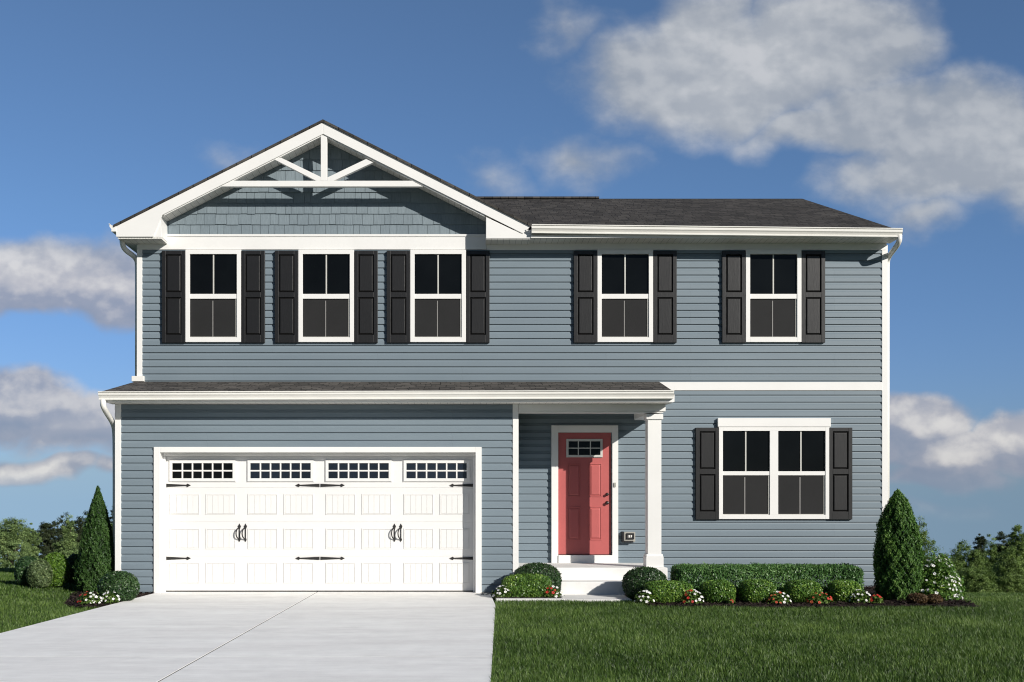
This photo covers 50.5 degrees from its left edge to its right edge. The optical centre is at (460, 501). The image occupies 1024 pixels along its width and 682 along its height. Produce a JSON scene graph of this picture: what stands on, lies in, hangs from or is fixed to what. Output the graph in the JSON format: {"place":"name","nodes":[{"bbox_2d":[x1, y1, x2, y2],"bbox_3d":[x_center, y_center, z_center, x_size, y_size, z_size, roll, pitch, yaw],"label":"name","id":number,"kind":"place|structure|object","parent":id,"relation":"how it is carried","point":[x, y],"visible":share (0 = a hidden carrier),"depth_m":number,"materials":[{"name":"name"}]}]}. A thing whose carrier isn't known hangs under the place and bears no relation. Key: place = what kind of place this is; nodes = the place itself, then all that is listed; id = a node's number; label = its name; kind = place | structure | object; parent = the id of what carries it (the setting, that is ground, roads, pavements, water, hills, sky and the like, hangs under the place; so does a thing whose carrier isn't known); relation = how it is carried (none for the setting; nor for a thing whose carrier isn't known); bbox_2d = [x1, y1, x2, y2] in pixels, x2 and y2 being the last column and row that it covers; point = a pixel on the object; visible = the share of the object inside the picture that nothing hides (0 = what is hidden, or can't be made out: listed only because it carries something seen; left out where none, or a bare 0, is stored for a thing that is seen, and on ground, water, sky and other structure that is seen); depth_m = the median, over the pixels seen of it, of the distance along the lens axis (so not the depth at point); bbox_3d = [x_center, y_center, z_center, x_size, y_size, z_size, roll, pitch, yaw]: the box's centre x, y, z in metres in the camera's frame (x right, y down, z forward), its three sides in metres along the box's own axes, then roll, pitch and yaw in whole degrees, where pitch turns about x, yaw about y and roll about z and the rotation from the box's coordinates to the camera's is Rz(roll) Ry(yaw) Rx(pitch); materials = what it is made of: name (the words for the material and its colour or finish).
{"place":"outdoors","nodes":[
{"label":"outdoors","id":0,"kind":"place"},
{"bbox_2d":[110,506,112,530],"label":"dark tree","id":1,"kind":"object","parent":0,"point":[111,518],"visible":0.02,"depth_m":101.53,"materials":[{"name":"green plant"}]},
{"bbox_2d":[0,592,494,681],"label":"driveway","id":2,"kind":"structure","parent":0,"point":[378,637],"depth_m":10.73,"materials":[{"name":"concrete"}]},
{"bbox_2d":[158,592,316,681],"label":"driveway joint","id":3,"kind":"object","parent":2,"relation":"on","point":[229,641],"depth_m":10.50,"materials":[{"name":"grey concrete"}]},
{"bbox_2d":[0,567,1023,681],"bbox_3d":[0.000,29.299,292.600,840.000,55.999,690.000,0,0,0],"label":"lawn ground","id":4,"kind":"structure","parent":0,"point":[494,600],"depth_m":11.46,"materials":[{"name":"green plant"}]},
{"bbox_2d":[0,517,32,567],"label":"leafy tree","id":5,"kind":"object","parent":4,"relation":"on","point":[12,539],"visible":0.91,"depth_m":59.30,"materials":[{"name":"green plant"}]},
{"bbox_2d":[14,556,37,585],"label":"lawn bush","id":6,"kind":"object","parent":4,"relation":"on","point":[21,565],"visible":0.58,"depth_m":16.70,"materials":[{"name":"green plant"}]},
{"bbox_2d":[17,523,42,559],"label":"leafy tree","id":7,"kind":"object","parent":4,"relation":"on","point":[32,536],"visible":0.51,"depth_m":63.49,"materials":[{"name":"green plant"}]},
{"bbox_2d":[25,559,53,587],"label":"lawn bush","id":8,"kind":"object","parent":4,"relation":"on","point":[38,574],"visible":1,"depth_m":16.48,"materials":[{"name":"green plant"}]},
{"bbox_2d":[36,520,60,558],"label":"dark tree","id":9,"kind":"object","parent":4,"relation":"on","point":[49,531],"visible":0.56,"depth_m":107.01,"materials":[{"name":"green plant"}]},
{"bbox_2d":[43,552,70,585],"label":"lawn bush","id":10,"kind":"object","parent":4,"relation":"on","point":[59,564],"visible":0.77,"depth_m":16.78,"materials":[{"name":"green plant"}]},
{"bbox_2d":[45,512,75,554],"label":"dark tree","id":11,"kind":"object","parent":4,"relation":"on","point":[60,529],"visible":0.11,"depth_m":113.17,"materials":[{"name":"green plant"}]},
{"bbox_2d":[52,514,80,558],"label":"leafy tree","id":12,"kind":"object","parent":4,"relation":"on","point":[69,545],"visible":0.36,"depth_m":61.48,"materials":[{"name":"green plant"}]},
{"bbox_2d":[68,553,77,583],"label":"lawn bush","id":13,"kind":"object","parent":4,"relation":"on","point":[72,557],"visible":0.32,"depth_m":17.30,"materials":[{"name":"green plant"}]},
{"bbox_2d":[68,510,88,550],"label":"dark tree","id":14,"kind":"object","parent":4,"relation":"on","point":[78,528],"visible":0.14,"depth_m":104.78,"materials":[{"name":"green plant"}]},
{"bbox_2d":[63,591,154,606],"bbox_3d":[-5.200,1.360,15.416,1.228,0.062,2.484,0,0,0],"label":"mulch bed","id":15,"kind":"object","parent":4,"relation":"on","point":[71,600],"visible":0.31,"depth_m":14.96,"materials":[{"name":"brown soil"}]},
{"bbox_2d":[74,591,101,604],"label":"flower clump","id":16,"kind":"object","parent":15,"relation":"on","point":[90,599],"visible":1,"depth_m":14.49,"materials":[{"name":"plant"}]},
{"bbox_2d":[72,486,114,591],"bbox_3d":[-5.559,0.568,16.592,0.716,1.665,0.709,0,0,-34],"label":"arborvitae","id":17,"kind":"object","parent":15,"relation":"on","point":[95,561],"visible":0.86,"depth_m":16.42,"materials":[{"name":"green plant"}]},
{"bbox_2d":[101,591,119,603],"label":"flower clump","id":18,"kind":"object","parent":15,"relation":"on","point":[109,598],"visible":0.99,"depth_m":14.66,"materials":[{"name":"white plant"}]},
{"bbox_2d":[97,570,140,600],"bbox_3d":[-4.753,1.163,15.079,0.587,0.430,0.591,0,0,0],"label":"round boxwood","id":19,"kind":"object","parent":15,"relation":"on","point":[124,585],"visible":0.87,"depth_m":14.91,"materials":[{"name":"green plant"}]},
{"bbox_2d":[98,119,902,594],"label":"house","id":20,"kind":"structure","parent":4,"relation":"on","point":[362,365],"depth_m":17.55,"materials":[{"name":"blue plastic"}]},
{"bbox_2d":[185,250,241,341],"bbox_3d":[-4.001,-3.331,17.553,0.898,1.490,0.050,0,0,0],"label":"window","id":21,"kind":"structure","parent":20,"relation":"in","point":[212,277],"depth_m":17.56,"materials":[{"name":"black glass"}]},
{"bbox_2d":[166,456,472,591],"bbox_3d":[-2.153,0.292,16.536,4.746,2.149,0.108,0,0,0],"label":"garage door","id":22,"kind":"structure","parent":20,"relation":"in","point":[234,523],"depth_m":16.55,"materials":[{"name":"metal"}]},
{"bbox_2d":[298,250,353,341],"bbox_3d":[-2.175,-3.331,17.553,0.898,1.490,0.050,0,0,0],"label":"window","id":23,"kind":"structure","parent":20,"relation":"in","point":[325,277],"depth_m":17.56,"materials":[{"name":"black glass"}]},
{"bbox_2d":[410,250,465,341],"bbox_3d":[-0.367,-3.331,17.553,0.898,1.490,0.050,0,0,0],"label":"window","id":24,"kind":"structure","parent":20,"relation":"in","point":[437,277],"depth_m":17.56,"materials":[{"name":"black glass"}]},
{"bbox_2d":[558,433,610,553],"bbox_3d":[2.002,-0.136,17.554,0.856,1.972,0.092,0,0,0],"label":"front door","id":25,"kind":"structure","parent":20,"relation":"in","point":[584,459],"depth_m":17.57,"materials":[{"name":"pink paint"}]},
{"bbox_2d":[518,563,666,595],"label":"front steps","id":26,"kind":"structure","parent":20,"relation":"attached to","point":[592,578],"depth_m":16.27,"materials":[{"name":"concrete"}]},
{"bbox_2d":[597,250,652,341],"bbox_3d":[2.658,-3.331,17.553,0.898,1.490,0.050,0,0,0],"label":"window","id":27,"kind":"structure","parent":20,"relation":"in","point":[624,277],"depth_m":17.56,"materials":[{"name":"black glass"}]},
{"bbox_2d":[745,250,801,341],"bbox_3d":[5.057,-3.331,17.553,0.898,1.490,0.050,0,0,0],"label":"window","id":28,"kind":"structure","parent":20,"relation":"in","point":[773,277],"depth_m":17.56,"materials":[{"name":"black glass"}]},
{"bbox_2d":[717,418,830,518],"bbox_3d":[5.065,-0.539,17.547,1.822,1.631,0.062,0,0,0],"label":"window","id":29,"kind":"structure","parent":20,"relation":"in","point":[770,468],"depth_m":17.56,"materials":[{"name":"black glass"}]},
{"bbox_2d":[492,592,561,598],"bbox_3d":[0.943,1.360,15.784,1.033,0.060,1.076,0,0,0],"label":"mulch bed","id":30,"kind":"object","parent":4,"relation":"on","point":[522,597],"visible":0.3,"depth_m":15.37,"materials":[{"name":"brown soil"}]},
{"bbox_2d":[492,585,511,597],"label":"flower clump","id":31,"kind":"object","parent":30,"relation":"on","point":[500,593],"visible":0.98,"depth_m":15.42,"materials":[{"name":"white plant"}]},
{"bbox_2d":[501,573,551,597],"bbox_3d":[0.943,1.202,15.576,0.758,0.360,0.426,0,0,0],"label":"clipped boxwood","id":32,"kind":"object","parent":30,"relation":"on","point":[515,585],"visible":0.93,"depth_m":15.42,"materials":[{"name":"green plant"}]},
{"bbox_2d":[513,562,561,594],"bbox_3d":[1.118,1.128,15.978,0.750,0.502,0.744,0,0,0],"label":"round boxwood","id":33,"kind":"object","parent":30,"relation":"on","point":[554,576],"visible":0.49,"depth_m":15.80,"materials":[{"name":"green plant"}]},
{"bbox_2d":[541,585,564,597],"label":"flower clump","id":34,"kind":"object","parent":30,"relation":"on","point":[554,592],"visible":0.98,"depth_m":15.41,"materials":[{"name":"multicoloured plant"}]},
{"bbox_2d":[625,585,980,607],"bbox_3d":[4.702,1.360,15.854,4.624,0.061,3.463,0,0,0],"label":"mulch bed","id":35,"kind":"object","parent":4,"relation":"on","point":[870,589],"visible":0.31,"depth_m":14.52,"materials":[{"name":"brown soil"}]},
{"bbox_2d":[621,566,666,598],"bbox_3d":[2.625,1.147,15.448,0.673,0.468,0.664,0,0,0],"label":"round boxwood","id":36,"kind":"object","parent":35,"relation":"on","point":[633,581],"visible":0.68,"depth_m":15.27,"materials":[{"name":"green plant"}]},
{"bbox_2d":[634,589,654,603],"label":"flower clump","id":37,"kind":"object","parent":35,"relation":"on","point":[644,598],"visible":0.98,"depth_m":14.58,"materials":[{"name":"white plant"}]},
{"bbox_2d":[643,580,693,602],"bbox_3d":[2.848,1.225,14.880,0.701,0.310,0.503,0,0,0],"label":"clipped boxwood","id":38,"kind":"object","parent":35,"relation":"on","point":[664,591],"visible":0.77,"depth_m":14.68,"materials":[{"name":"green plant"}]},
{"bbox_2d":[681,589,703,603],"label":"flower clump","id":39,"kind":"object","parent":35,"relation":"on","point":[692,599],"visible":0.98,"depth_m":14.57,"materials":[{"name":"multicoloured plant"}]},
{"bbox_2d":[699,579,735,602],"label":"clipped boxwood","id":40,"kind":"object","parent":35,"relation":"on","point":[713,591],"visible":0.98,"depth_m":14.70,"materials":[{"name":"green plant"}]},
{"bbox_2d":[726,597,734,603],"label":"flower clump","id":41,"kind":"object","parent":35,"relation":"on","point":[731,601],"visible":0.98,"depth_m":14.57,"materials":[{"name":"red plant"}]},
{"bbox_2d":[737,579,776,602],"bbox_3d":[4.065,1.216,14.883,0.501,0.326,0.508,0,0,0],"label":"clipped boxwood","id":42,"kind":"object","parent":35,"relation":"on","point":[751,590],"visible":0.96,"depth_m":14.70,"materials":[{"name":"green plant"}]},
{"bbox_2d":[669,562,864,597],"bbox_3d":[4.368,1.132,15.534,2.732,0.574,0.712,0,0,0],"label":"hedge","id":43,"kind":"object","parent":35,"relation":"on","point":[825,574],"visible":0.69,"depth_m":15.27,"materials":[{"name":"green plant"}]},
{"bbox_2d":[766,589,791,604],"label":"flower clump","id":44,"kind":"object","parent":35,"relation":"on","point":[776,598],"visible":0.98,"depth_m":14.55,"materials":[{"name":"multicoloured plant"}]},
{"bbox_2d":[783,579,822,602],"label":"clipped boxwood","id":45,"kind":"object","parent":35,"relation":"on","point":[801,590],"visible":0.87,"depth_m":14.70,"materials":[{"name":"green plant"}]},
{"bbox_2d":[805,592,835,603],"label":"flower clump","id":46,"kind":"object","parent":35,"relation":"on","point":[822,600],"visible":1,"depth_m":14.56,"materials":[{"name":"red plant"}]},
{"bbox_2d":[827,579,860,602],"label":"clipped boxwood","id":47,"kind":"object","parent":35,"relation":"on","point":[842,590],"visible":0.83,"depth_m":14.79,"materials":[{"name":"green plant"}]},
{"bbox_2d":[849,589,871,602],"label":"flower clump","id":48,"kind":"object","parent":35,"relation":"on","point":[860,598],"visible":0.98,"depth_m":14.65,"materials":[{"name":"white plant"}]},
{"bbox_2d":[868,594,882,603],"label":"flower clump","id":49,"kind":"object","parent":35,"relation":"on","point":[875,599],"visible":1,"depth_m":14.62,"materials":[{"name":"red plant"}]},
{"bbox_2d":[872,489,924,599],"bbox_3d":[6.155,0.601,15.306,0.730,1.599,0.734,0,0,0],"label":"arborvitae","id":50,"kind":"object","parent":35,"relation":"on","point":[897,561],"visible":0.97,"depth_m":15.10,"materials":[{"name":"green plant"}]},
{"bbox_2d":[906,593,927,603],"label":"bronze shrub","id":51,"kind":"object","parent":35,"relation":"on","point":[915,598],"visible":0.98,"depth_m":14.57,"materials":[{"name":"brown plant"}]},
{"bbox_2d":[926,594,942,603],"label":"bronze shrub","id":52,"kind":"object","parent":35,"relation":"on","point":[937,598],"visible":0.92,"depth_m":14.58,"materials":[{"name":"brown plant"}]},
{"bbox_2d":[919,549,966,600],"bbox_3d":[6.747,1.027,15.346,0.749,0.723,0.787,0,0,0],"label":"flowering bush","id":53,"kind":"object","parent":35,"relation":"on","point":[943,578],"visible":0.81,"depth_m":15.15,"materials":[{"name":"green plant"}]},
{"bbox_2d":[915,515,946,588],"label":"leafy tree","id":54,"kind":"object","parent":4,"relation":"on","point":[924,536],"visible":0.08,"depth_m":55.08,"materials":[{"name":"green plant"}]},
{"bbox_2d":[939,553,951,561],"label":"leafy tree","id":55,"kind":"object","parent":4,"relation":"on","point":[944,555],"visible":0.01,"depth_m":77.24,"materials":[{"name":"green plant"}]},
{"bbox_2d":[946,558,963,571],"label":"leafy tree","id":56,"kind":"object","parent":4,"relation":"on","point":[958,567],"visible":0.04,"depth_m":65.57,"materials":[{"name":"green plant"}]},
{"bbox_2d":[949,539,989,573],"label":"leafy tree","id":57,"kind":"object","parent":4,"relation":"on","point":[969,556],"visible":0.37,"depth_m":73.23,"materials":[{"name":"green plant"}]},
{"bbox_2d":[956,567,1003,592],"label":"leafy bush","id":58,"kind":"object","parent":4,"relation":"on","point":[974,580],"visible":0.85,"depth_m":57.23,"materials":[{"name":"green plant"}]},
{"bbox_2d":[972,533,987,565],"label":"dark tree","id":59,"kind":"object","parent":4,"relation":"on","point":[980,540],"visible":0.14,"depth_m":107.36,"materials":[{"name":"green plant"}]},
{"bbox_2d":[979,534,1002,573],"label":"leafy tree","id":60,"kind":"object","parent":4,"relation":"on","point":[991,553],"visible":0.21,"depth_m":79.35,"materials":[{"name":"green plant"}]},
{"bbox_2d":[988,531,1019,556],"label":"dark tree","id":61,"kind":"object","parent":4,"relation":"on","point":[1000,537],"visible":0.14,"depth_m":109.18,"materials":[{"name":"green plant"}]},
{"bbox_2d":[990,546,1023,592],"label":"leafy tree","id":62,"kind":"object","parent":4,"relation":"on","point":[1010,576],"visible":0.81,"depth_m":67.10,"materials":[{"name":"green plant"}]},
{"bbox_2d":[1006,524,1023,591],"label":"leafy tree","id":63,"kind":"object","parent":4,"relation":"on","point":[1016,541],"visible":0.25,"depth_m":81.44,"materials":[{"name":"green plant"}]},
{"bbox_2d":[0,0,1023,563],"label":"sky","id":64,"kind":"structure","parent":0,"point":[908,115],"materials":[{"name":"blue"}]},
{"bbox_2d":[496,595,630,602],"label":"path","id":65,"kind":"structure","parent":0,"point":[594,597],"depth_m":15.26,"materials":[{"name":"concrete"}]}
]}

